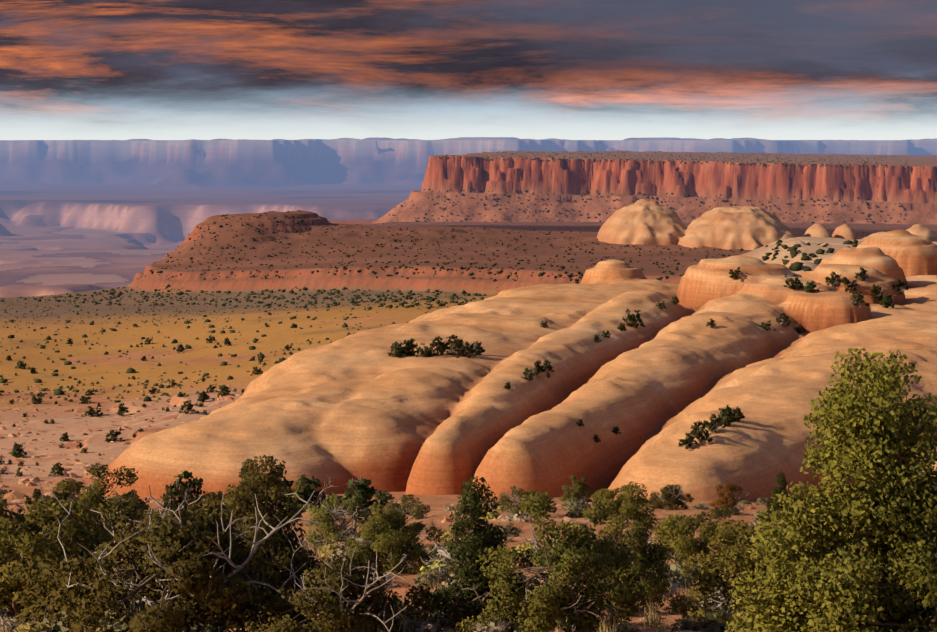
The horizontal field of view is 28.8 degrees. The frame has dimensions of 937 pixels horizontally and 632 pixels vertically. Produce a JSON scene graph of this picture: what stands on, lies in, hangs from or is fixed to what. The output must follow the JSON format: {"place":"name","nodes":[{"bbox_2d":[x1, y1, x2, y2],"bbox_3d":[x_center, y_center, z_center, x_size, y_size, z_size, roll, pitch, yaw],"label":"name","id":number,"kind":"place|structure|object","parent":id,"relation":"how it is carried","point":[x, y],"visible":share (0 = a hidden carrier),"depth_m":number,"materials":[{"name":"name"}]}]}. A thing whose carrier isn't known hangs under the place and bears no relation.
{"place":"outdoors","nodes":[
{"label":"outdoors","id":0,"kind":"place"},
{"bbox_2d":[0,210,936,470],"bbox_3d":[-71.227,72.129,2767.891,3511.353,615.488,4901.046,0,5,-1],"label":"plain ground","id":1,"kind":"structure","parent":0,"point":[198,356],"depth_m":886.15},
{"bbox_2d":[11,442,28,457],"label":"flat juniper tree","id":2,"kind":"object","parent":1,"relation":"on","point":[17,449],"visible":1,"depth_m":341.04,"materials":[{"name":"green plant"}]},
{"bbox_2d":[105,426,124,442],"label":"flat juniper tree","id":3,"kind":"object","parent":1,"relation":"on","point":[113,436],"visible":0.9,"depth_m":359.21,"materials":[{"name":"green plant"}]},
{"bbox_2d":[116,403,131,415],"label":"flat juniper tree","id":4,"kind":"object","parent":1,"relation":"on","point":[122,409],"visible":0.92,"depth_m":434.70,"materials":[{"name":"green plant"}]},
{"bbox_2d":[0,384,293,509],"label":"rock slabs","id":5,"kind":"structure","parent":1,"relation":"on","point":[18,495],"depth_m":324.11,"materials":[{"name":"beige stone"}]},
{"bbox_2d":[178,400,198,413],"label":"flat juniper tree","id":6,"kind":"object","parent":1,"relation":"on","point":[189,405],"visible":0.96,"depth_m":382.14,"materials":[{"name":"green plant"}]},
{"bbox_2d":[217,383,230,397],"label":"flat juniper tree","id":7,"kind":"object","parent":1,"relation":"on","point":[224,391],"visible":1,"depth_m":443.03,"materials":[{"name":"green plant"}]},
{"bbox_2d":[0,287,483,402],"bbox_3d":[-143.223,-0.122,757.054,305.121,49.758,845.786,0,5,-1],"label":"shrubs","id":8,"kind":"object","parent":1,"relation":"on","point":[308,341],"visible":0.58,"depth_m":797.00,"materials":[{"name":"green plant"}]},
{"bbox_2d":[19,284,486,308],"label":"shrubs","id":9,"kind":"object","parent":1,"relation":"on","point":[428,299],"visible":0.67,"depth_m":943.00,"materials":[{"name":"green plant"}]},
{"bbox_2d":[99,230,936,502],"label":"slickrock fins","id":10,"kind":"object","parent":1,"relation":"on","point":[357,405],"visible":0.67,"depth_m":195.05,"materials":[{"name":"stone"}]},
{"bbox_2d":[388,342,404,357],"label":"juniper tree","id":11,"kind":"object","parent":10,"relation":"on","point":[395,346],"visible":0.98,"depth_m":216.79,"materials":[{"name":"green plant"}]},
{"bbox_2d":[400,338,418,355],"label":"juniper tree","id":12,"kind":"object","parent":10,"relation":"on","point":[409,346],"visible":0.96,"depth_m":217.68,"materials":[{"name":"green plant"}]},
{"bbox_2d":[411,343,433,357],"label":"juniper tree","id":13,"kind":"object","parent":10,"relation":"on","point":[425,353],"visible":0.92,"depth_m":216.52,"materials":[{"name":"green plant"}]},
{"bbox_2d":[429,336,445,355],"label":"juniper tree","id":14,"kind":"object","parent":10,"relation":"on","point":[439,344],"visible":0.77,"depth_m":218.70,"materials":[{"name":"green plant"}]},
{"bbox_2d":[440,335,464,355],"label":"juniper tree","id":15,"kind":"object","parent":10,"relation":"on","point":[454,347],"visible":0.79,"depth_m":218.76,"materials":[{"name":"green plant"}]},
{"bbox_2d":[456,342,475,357],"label":"juniper tree","id":16,"kind":"object","parent":10,"relation":"on","point":[468,350],"visible":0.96,"depth_m":218.27,"materials":[{"name":"green plant"}]},
{"bbox_2d":[470,340,484,355],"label":"juniper tree","id":17,"kind":"object","parent":10,"relation":"on","point":[479,348],"visible":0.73,"depth_m":222.31,"materials":[{"name":"green plant"}]},
{"bbox_2d":[522,367,534,380],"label":"juniper tree","id":18,"kind":"object","parent":10,"relation":"on","point":[526,372],"visible":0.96,"depth_m":202.17,"materials":[{"name":"green plant"}]},
{"bbox_2d":[532,360,550,377],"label":"juniper tree","id":19,"kind":"object","parent":10,"relation":"on","point":[538,369],"visible":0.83,"depth_m":205.95,"materials":[{"name":"green plant"}]},
{"bbox_2d":[621,308,645,327],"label":"juniper tree","id":20,"kind":"object","parent":10,"relation":"on","point":[633,320],"visible":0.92,"depth_m":253.96,"materials":[{"name":"green plant"}]},
{"bbox_2d":[678,433,697,449],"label":"juniper tree","id":21,"kind":"object","parent":10,"relation":"on","point":[688,441],"visible":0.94,"depth_m":152.54,"materials":[{"name":"green plant"}]},
{"bbox_2d":[686,421,712,441],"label":"juniper tree","id":22,"kind":"object","parent":10,"relation":"on","point":[696,433],"visible":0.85,"depth_m":153.27,"materials":[{"name":"green plant"}]},
{"bbox_2d":[703,413,725,432],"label":"juniper tree","id":23,"kind":"object","parent":10,"relation":"on","point":[712,426],"visible":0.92,"depth_m":156.06,"materials":[{"name":"green plant"}]},
{"bbox_2d":[713,404,736,426],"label":"juniper tree","id":24,"kind":"object","parent":10,"relation":"on","point":[727,415],"visible":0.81,"depth_m":162.73,"materials":[{"name":"green plant"}]},
{"bbox_2d":[731,406,744,421],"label":"juniper tree","id":25,"kind":"object","parent":10,"relation":"on","point":[737,412],"visible":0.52,"depth_m":165.87,"materials":[{"name":"green plant"}]},
{"bbox_2d":[776,313,790,326],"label":"juniper tree","id":26,"kind":"object","parent":10,"relation":"on","point":[783,319],"visible":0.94,"depth_m":259.51,"materials":[{"name":"green plant"}]},
{"bbox_2d":[783,274,803,289],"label":"juniper tree","id":27,"kind":"object","parent":10,"relation":"on","point":[794,285],"visible":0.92,"depth_m":277.86,"materials":[{"name":"green plant"}]},
{"bbox_2d":[803,280,818,292],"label":"juniper tree","id":28,"kind":"object","parent":10,"relation":"on","point":[810,287],"visible":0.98,"depth_m":274.83,"materials":[{"name":"green plant"}]},
{"bbox_2d":[825,271,842,286],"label":"juniper tree","id":29,"kind":"object","parent":10,"relation":"on","point":[835,280],"visible":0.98,"depth_m":295.81,"materials":[{"name":"green plant"}]},
{"bbox_2d":[836,277,859,292],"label":"juniper tree","id":30,"kind":"object","parent":10,"relation":"on","point":[847,282],"visible":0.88,"depth_m":294.15,"materials":[{"name":"green plant"}]},
{"bbox_2d":[850,290,869,307],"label":"juniper tree","id":31,"kind":"object","parent":10,"relation":"on","point":[859,298],"visible":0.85,"depth_m":267.70,"materials":[{"name":"green plant"}]},
{"bbox_2d":[854,267,868,280],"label":"juniper tree","id":32,"kind":"object","parent":10,"relation":"on","point":[862,275],"visible":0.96,"depth_m":296.45,"materials":[{"name":"green plant"}]},
{"bbox_2d":[870,284,885,301],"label":"juniper tree","id":33,"kind":"object","parent":10,"relation":"on","point":[877,293],"visible":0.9,"depth_m":294.64,"materials":[{"name":"green plant"}]},
{"bbox_2d":[879,294,895,307],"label":"rock juniper tree","id":34,"kind":"object","parent":10,"relation":"on","point":[886,302],"visible":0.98,"depth_m":282.23,"materials":[{"name":"green plant"}]},
{"bbox_2d":[892,279,907,294],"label":"rock juniper tree","id":35,"kind":"object","parent":10,"relation":"on","point":[899,288],"visible":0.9,"depth_m":298.09,"materials":[{"name":"green plant"}]},
{"bbox_2d":[144,211,905,283],"bbox_3d":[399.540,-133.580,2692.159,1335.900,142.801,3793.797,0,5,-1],"label":"shrubs","id":36,"kind":"object","parent":1,"relation":"on","point":[498,272],"visible":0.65,"depth_m":1180.06,"materials":[{"name":"green plant"}]},
{"bbox_2d":[196,150,936,224],"bbox_3d":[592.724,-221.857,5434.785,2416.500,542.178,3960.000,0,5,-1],"label":"red mesa","id":37,"kind":"structure","parent":1,"relation":"on","point":[911,188],"depth_m":3925.00,"materials":[{"name":"red stone"}]},
{"bbox_2d":[389,189,905,223],"bbox_3d":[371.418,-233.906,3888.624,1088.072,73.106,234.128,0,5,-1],"label":"shrubs","id":38,"kind":"object","parent":37,"relation":"on","point":[868,215],"visible":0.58,"depth_m":3903.40,"materials":[{"name":"green plant"}]},
{"bbox_2d":[439,150,907,168],"bbox_3d":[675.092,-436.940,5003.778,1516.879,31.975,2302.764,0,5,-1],"label":"shrubs","id":39,"kind":"object","parent":37,"relation":"on","point":[757,159],"visible":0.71,"depth_m":4104.40,"materials":[{"name":"green plant"}]},
{"bbox_2d":[597,199,936,249],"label":"rock domes","id":40,"kind":"structure","parent":1,"relation":"on","point":[643,222],"depth_m":1285.69,"materials":[{"name":"beige stone"}]},
{"bbox_2d":[762,239,857,271],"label":"shrubs","id":41,"kind":"object","parent":1,"relation":"on","point":[795,266],"visible":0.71,"depth_m":563.06,"materials":[{"name":"green plant"}]},
{"bbox_2d":[0,137,936,296],"bbox_3d":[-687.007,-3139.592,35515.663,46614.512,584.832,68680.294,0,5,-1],"label":"cliffs","id":42,"kind":"structure","parent":0,"point":[81,215],"depth_m":14170.44,"materials":[{"name":"purple stone"}]},
{"bbox_2d":[0,464,936,631],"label":"ground","id":43,"kind":"structure","parent":0,"point":[436,512],"depth_m":104.81,"materials":[{"name":"soil"}]},
{"bbox_2d":[0,613,29,631],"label":"brush","id":44,"kind":"object","parent":43,"relation":"on","point":[12,621],"visible":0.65,"depth_m":34.52,"materials":[{"name":"beige plant"}]},
{"bbox_2d":[0,476,54,586],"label":"juniper tree","id":45,"kind":"object","parent":43,"relation":"on","point":[19,516],"visible":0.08,"depth_m":43.17,"materials":[{"name":"green plant"}]},
{"bbox_2d":[13,621,57,631],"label":"brush","id":46,"kind":"object","parent":43,"relation":"on","point":[27,627],"visible":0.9,"depth_m":32.30,"materials":[{"name":"yellow plant"}]},
{"bbox_2d":[48,462,70,476],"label":"flat juniper tree","id":47,"kind":"object","parent":43,"relation":"on","point":[59,471],"visible":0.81,"depth_m":228.75,"materials":[{"name":"green plant"}]},
{"bbox_2d":[40,480,83,498],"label":"shrub","id":48,"kind":"object","parent":43,"relation":"on","point":[77,490],"visible":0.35,"depth_m":165.64,"materials":[{"name":"green plant"}]},
{"bbox_2d":[34,611,107,631],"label":"brush","id":49,"kind":"object","parent":43,"relation":"on","point":[63,628],"visible":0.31,"depth_m":32.70,"materials":[{"name":"green plant"}]},
{"bbox_2d":[0,493,155,626],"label":"juniper tree","id":50,"kind":"object","parent":43,"relation":"on","point":[13,593],"visible":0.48,"depth_m":37.24,"materials":[{"name":"green plant"}]},
{"bbox_2d":[30,462,156,558],"bbox_3d":[-10.957,6.131,54.012,4.104,3.372,4.181,1,6,11],"label":"juniper tree","id":51,"kind":"object","parent":43,"relation":"on","point":[91,494],"visible":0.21,"depth_m":54.00,"materials":[{"name":"green plant"}]},
{"bbox_2d":[83,597,181,631],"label":"brush","id":52,"kind":"object","parent":43,"relation":"on","point":[117,626],"visible":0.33,"depth_m":31.31,"materials":[{"name":"green plant"}]},
{"bbox_2d":[15,478,278,627],"bbox_3d":[-6.730,5.279,35.577,4.800,3.912,5.052,4,7,39],"label":"juniper tree","id":53,"kind":"object","parent":43,"relation":"on","point":[40,578],"visible":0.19,"depth_m":35.27,"materials":[{"name":"green plant"}]},
{"bbox_2d":[30,474,321,631],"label":"juniper tree","id":54,"kind":"object","parent":43,"relation":"on","point":[189,589],"visible":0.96,"depth_m":31.60,"materials":[{"name":"green plant"}]},
{"bbox_2d":[163,470,209,503],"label":"juniper tree","id":55,"kind":"object","parent":43,"relation":"on","point":[190,484],"visible":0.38,"depth_m":139.70,"materials":[{"name":"green plant"}]},
{"bbox_2d":[138,491,242,529],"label":"juniper tree","id":56,"kind":"object","parent":43,"relation":"on","point":[195,507],"visible":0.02,"depth_m":51.99,"materials":[{"name":"green plant"}]},
{"bbox_2d":[103,494,282,570],"bbox_3d":[-6.919,5.990,47.196,4.731,2.906,4.115,2,6,18],"label":"juniper tree","id":57,"kind":"object","parent":43,"relation":"on","point":[213,502],"visible":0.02,"depth_m":46.83,"materials":[{"name":"green plant"}]},
{"bbox_2d":[182,619,227,631],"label":"brush","id":58,"kind":"object","parent":43,"relation":"on","point":[218,626],"visible":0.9,"depth_m":31.20,"materials":[{"name":"green plant"}]},
{"bbox_2d":[238,459,270,528],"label":"juniper tree","id":59,"kind":"object","parent":43,"relation":"on","point":[241,475],"visible":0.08,"depth_m":77.66,"materials":[{"name":"green plant"}]},
{"bbox_2d":[209,455,332,631],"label":"juniper tree","id":60,"kind":"object","parent":43,"relation":"on","point":[245,498],"visible":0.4,"depth_m":34.81,"materials":[{"name":"green plant"}]},
{"bbox_2d":[266,470,293,497],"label":"tree","id":61,"kind":"object","parent":43,"relation":"on","point":[289,482],"visible":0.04,"depth_m":139.42,"materials":[{"name":"green plant"}]},
{"bbox_2d":[268,480,318,506],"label":"juniper tree","id":62,"kind":"object","parent":43,"relation":"on","point":[293,490],"visible":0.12,"depth_m":122.38,"materials":[{"name":"green plant"}]},
{"bbox_2d":[294,474,337,508],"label":"juniper tree","id":63,"kind":"object","parent":43,"relation":"on","point":[306,492],"visible":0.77,"depth_m":121.17,"materials":[{"name":"green plant"}]},
{"bbox_2d":[317,543,345,558],"bbox_3d":[-4.463,7.781,59.791,1.164,0.677,1.188,3,6,32],"label":"brush","id":64,"kind":"object","parent":43,"relation":"on","point":[332,550],"visible":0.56,"depth_m":59.64,"materials":[{"name":"yellow plant"}]},
{"bbox_2d":[244,515,438,631],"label":"juniper tree","id":65,"kind":"object","parent":43,"relation":"on","point":[341,586],"visible":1,"depth_m":30.84,"materials":[{"name":"green plant"}]},
{"bbox_2d":[304,493,403,548],"bbox_3d":[-3.972,7.550,64.057,3.561,2.707,3.384,-1,6,-10],"label":"juniper tree","id":66,"kind":"object","parent":43,"relation":"on","point":[328,526],"visible":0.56,"depth_m":63.96,"materials":[{"name":"green plant"}]},
{"bbox_2d":[343,530,372,547],"bbox_3d":[-3.647,7.893,62.538,0.981,1.071,1.165,-3,6,-29],"label":"dead juniper wood","id":67,"kind":"object","parent":43,"relation":"on","point":[357,539],"visible":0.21,"depth_m":62.77,"materials":[{"name":"grey wood"}]},
{"bbox_2d":[339,474,384,509],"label":"juniper tree","id":68,"kind":"object","parent":43,"relation":"on","point":[362,489],"visible":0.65,"depth_m":120.84,"materials":[{"name":"green plant"}]},
{"bbox_2d":[344,494,446,574],"bbox_3d":[-2.150,6.321,51.528,3.091,2.527,3.035,0,5,0],"label":"juniper tree","id":69,"kind":"object","parent":43,"relation":"on","point":[389,545],"visible":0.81,"depth_m":51.38,"materials":[{"name":"green plant"}]},
{"bbox_2d":[399,616,430,631],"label":"brush","id":70,"kind":"object","parent":43,"relation":"on","point":[410,625],"visible":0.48,"depth_m":32.95,"materials":[{"name":"green plant"}]},
{"bbox_2d":[404,607,453,631],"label":"brush","id":71,"kind":"object","parent":43,"relation":"on","point":[422,628],"visible":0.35,"depth_m":32.87,"materials":[{"name":"green plant"}]},
{"bbox_2d":[413,567,453,588],"bbox_3d":[-0.835,6.612,45.764,1.136,0.608,1.162,0,5,0],"label":"brush","id":72,"kind":"object","parent":43,"relation":"on","point":[434,575],"visible":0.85,"depth_m":45.62,"materials":[{"name":"green plant"}]},
{"bbox_2d":[410,610,458,631],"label":"brush","id":73,"kind":"object","parent":43,"relation":"on","point":[434,618],"visible":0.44,"depth_m":32.90,"materials":[{"name":"green plant"}]},
{"bbox_2d":[418,558,458,573],"bbox_3d":[-0.697,6.990,50.377,1.336,0.638,1.380,-3,6,-31],"label":"brush","id":74,"kind":"object","parent":43,"relation":"on","point":[429,568],"visible":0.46,"depth_m":50.20,"materials":[{"name":"yellow plant"}]},
{"bbox_2d":[18,493,865,631],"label":"shrubs","id":75,"kind":"object","parent":43,"relation":"on","point":[404,588],"visible":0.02,"depth_m":44.94,"materials":[{"name":"green plant"}]},
{"bbox_2d":[420,536,464,573],"bbox_3d":[-0.663,6.870,50.126,1.285,1.623,1.663,-1,5,-7],"label":"dead juniper wood","id":76,"kind":"object","parent":43,"relation":"on","point":[444,554],"visible":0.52,"depth_m":50.38,"materials":[{"name":"grey wood"}]},
{"bbox_2d":[422,476,535,631],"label":"juniper tree","id":77,"kind":"object","parent":43,"relation":"on","point":[474,593],"visible":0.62,"depth_m":32.30,"materials":[{"name":"green plant"}]},
{"bbox_2d":[468,617,523,631],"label":"brush","id":78,"kind":"object","parent":43,"relation":"on","point":[492,628],"visible":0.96,"depth_m":30.39,"materials":[{"name":"beige plant"}]},
{"bbox_2d":[496,525,520,536],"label":"brush","id":79,"kind":"object","parent":43,"relation":"on","point":[511,531],"visible":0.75,"depth_m":75.13,"materials":[{"name":"green plant"}]},
{"bbox_2d":[494,486,545,517],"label":"juniper tree","id":80,"kind":"object","parent":43,"relation":"on","point":[514,495],"visible":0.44,"depth_m":98.67,"materials":[{"name":"green plant"}]},
{"bbox_2d":[511,542,540,556],"bbox_3d":[2.041,7.863,61.061,1.287,0.665,1.246,3,6,31],"label":"brush","id":81,"kind":"object","parent":43,"relation":"on","point":[528,546],"visible":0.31,"depth_m":60.96,"materials":[{"name":"yellow plant"}]},
{"bbox_2d":[512,508,540,522],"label":"brush","id":82,"kind":"object","parent":43,"relation":"on","point":[525,518],"visible":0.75,"depth_m":90.96,"materials":[{"name":"beige plant"}]},
{"bbox_2d":[496,590,591,631],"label":"brush","id":83,"kind":"object","parent":43,"relation":"on","point":[555,623],"visible":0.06,"depth_m":31.11,"materials":[{"name":"green plant"}]},
{"bbox_2d":[456,490,648,631],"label":"juniper tree","id":84,"kind":"object","parent":43,"relation":"on","point":[545,598],"visible":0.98,"depth_m":30.89,"materials":[{"name":"green plant"}]},
{"bbox_2d":[558,475,592,501],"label":"juniper tree","id":85,"kind":"object","parent":43,"relation":"on","point":[577,494],"visible":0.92,"depth_m":146.15,"materials":[{"name":"green plant"}]},
{"bbox_2d":[562,498,590,510],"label":"brush","id":86,"kind":"object","parent":43,"relation":"on","point":[569,505],"visible":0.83,"depth_m":110.63,"materials":[{"name":"green plant"}]},
{"bbox_2d":[565,508,589,517],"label":"brush","id":87,"kind":"object","parent":43,"relation":"on","point":[577,513],"visible":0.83,"depth_m":99.89,"materials":[{"name":"green plant"}]},
{"bbox_2d":[583,485,635,518],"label":"juniper tree","id":88,"kind":"object","parent":43,"relation":"on","point":[598,497],"visible":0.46,"depth_m":97.96,"materials":[{"name":"green plant"}]},
{"bbox_2d":[604,598,635,616],"bbox_3d":[2.996,6.050,37.768,1.011,0.532,0.979,3,6,32],"label":"brush","id":89,"kind":"object","parent":43,"relation":"on","point":[623,609],"visible":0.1,"depth_m":37.60,"materials":[{"name":"green plant"}]},
{"bbox_2d":[570,481,672,613],"bbox_3d":[3.390,4.974,38.276,2.226,3.025,2.062,-5,7,-40],"label":"juniper tree","id":90,"kind":"object","parent":43,"relation":"on","point":[650,558],"visible":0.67,"depth_m":38.09,"materials":[{"name":"green plant"}]},
{"bbox_2d":[637,597,670,626],"bbox_3d":[3.441,5.587,34.320,0.831,0.663,0.588,-5,7,-43],"label":"clump","id":91,"kind":"object","parent":43,"relation":"on","point":[653,617],"visible":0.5,"depth_m":34.25,"materials":[{"name":"beige plant"}]},
{"bbox_2d":[650,617,671,631],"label":"grass tuft","id":92,"kind":"object","parent":43,"relation":"on","point":[663,627],"visible":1,"depth_m":31.59,"materials":[{"name":"beige plant"}]},
{"bbox_2d":[646,475,694,509],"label":"shrub","id":93,"kind":"object","parent":43,"relation":"on","point":[670,501],"visible":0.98,"depth_m":116.88,"materials":[{"name":"green plant"}]},
{"bbox_2d":[652,569,694,587],"bbox_3d":[4.874,6.632,45.402,1.369,0.720,1.537,-4,7,-39],"label":"brush","id":94,"kind":"object","parent":43,"relation":"on","point":[684,579],"visible":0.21,"depth_m":45.26,"materials":[{"name":"green plant"}]},
{"bbox_2d":[651,507,740,577],"bbox_3d":[6.482,6.743,52.013,3.199,2.229,3.678,-1,6,-10],"label":"juniper tree","id":95,"kind":"object","parent":43,"relation":"on","point":[668,530],"visible":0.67,"depth_m":52.30,"materials":[{"name":"green plant"}]},
{"bbox_2d":[668,613,724,631],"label":"brush","id":96,"kind":"object","parent":43,"relation":"on","point":[688,623],"visible":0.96,"depth_m":31.70,"materials":[{"name":"green plant"}]},
{"bbox_2d":[670,557,724,587],"bbox_3d":[5.707,6.603,45.977,1.809,0.960,1.767,2,6,18],"label":"brush","id":97,"kind":"object","parent":43,"relation":"on","point":[674,567],"visible":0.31,"depth_m":45.98,"materials":[{"name":"green plant"}]},
{"bbox_2d":[695,572,734,608],"bbox_3d":[4.885,5.647,35.594,1.131,1.280,1.367,-14,3,-9],"label":"dead juniper wood","id":98,"kind":"object","parent":43,"relation":"on","point":[717,604],"visible":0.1,"depth_m":35.38,"materials":[{"name":"wood"}]},
{"bbox_2d":[699,483,748,512],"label":"shrub","id":99,"kind":"object","parent":43,"relation":"on","point":[723,502],"visible":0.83,"depth_m":113.50,"materials":[{"name":"brown plant"}]},
{"bbox_2d":[705,607,745,630],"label":"brush","id":100,"kind":"object","parent":43,"relation":"on","point":[712,616],"visible":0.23,"depth_m":32.23,"materials":[{"name":"green plant"}]},
{"bbox_2d":[664,519,826,631],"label":"juniper tree","id":101,"kind":"object","parent":43,"relation":"on","point":[735,549],"visible":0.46,"depth_m":33.40,"materials":[{"name":"green plant"}]},
{"bbox_2d":[762,472,791,519],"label":"juniper tree","id":102,"kind":"object","parent":43,"relation":"on","point":[781,481],"visible":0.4,"depth_m":100.78,"materials":[{"name":"green plant"}]},
{"bbox_2d":[724,348,936,631],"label":"juniper tree","id":103,"kind":"object","parent":43,"relation":"on","point":[894,516],"visible":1,"depth_m":24.62,"materials":[{"name":"green plant"}]},
{"bbox_2d":[765,532,898,628],"bbox_3d":[6.451,4.559,31.198,3.175,2.690,3.117,-2,6,-20],"label":"juniper tree","id":104,"kind":"object","parent":43,"relation":"on","point":[856,542],"depth_m":31.27,"materials":[{"name":"green plant"}]},
{"bbox_2d":[0,0,936,139],"label":"sky","id":105,"kind":"structure","parent":0,"point":[70,69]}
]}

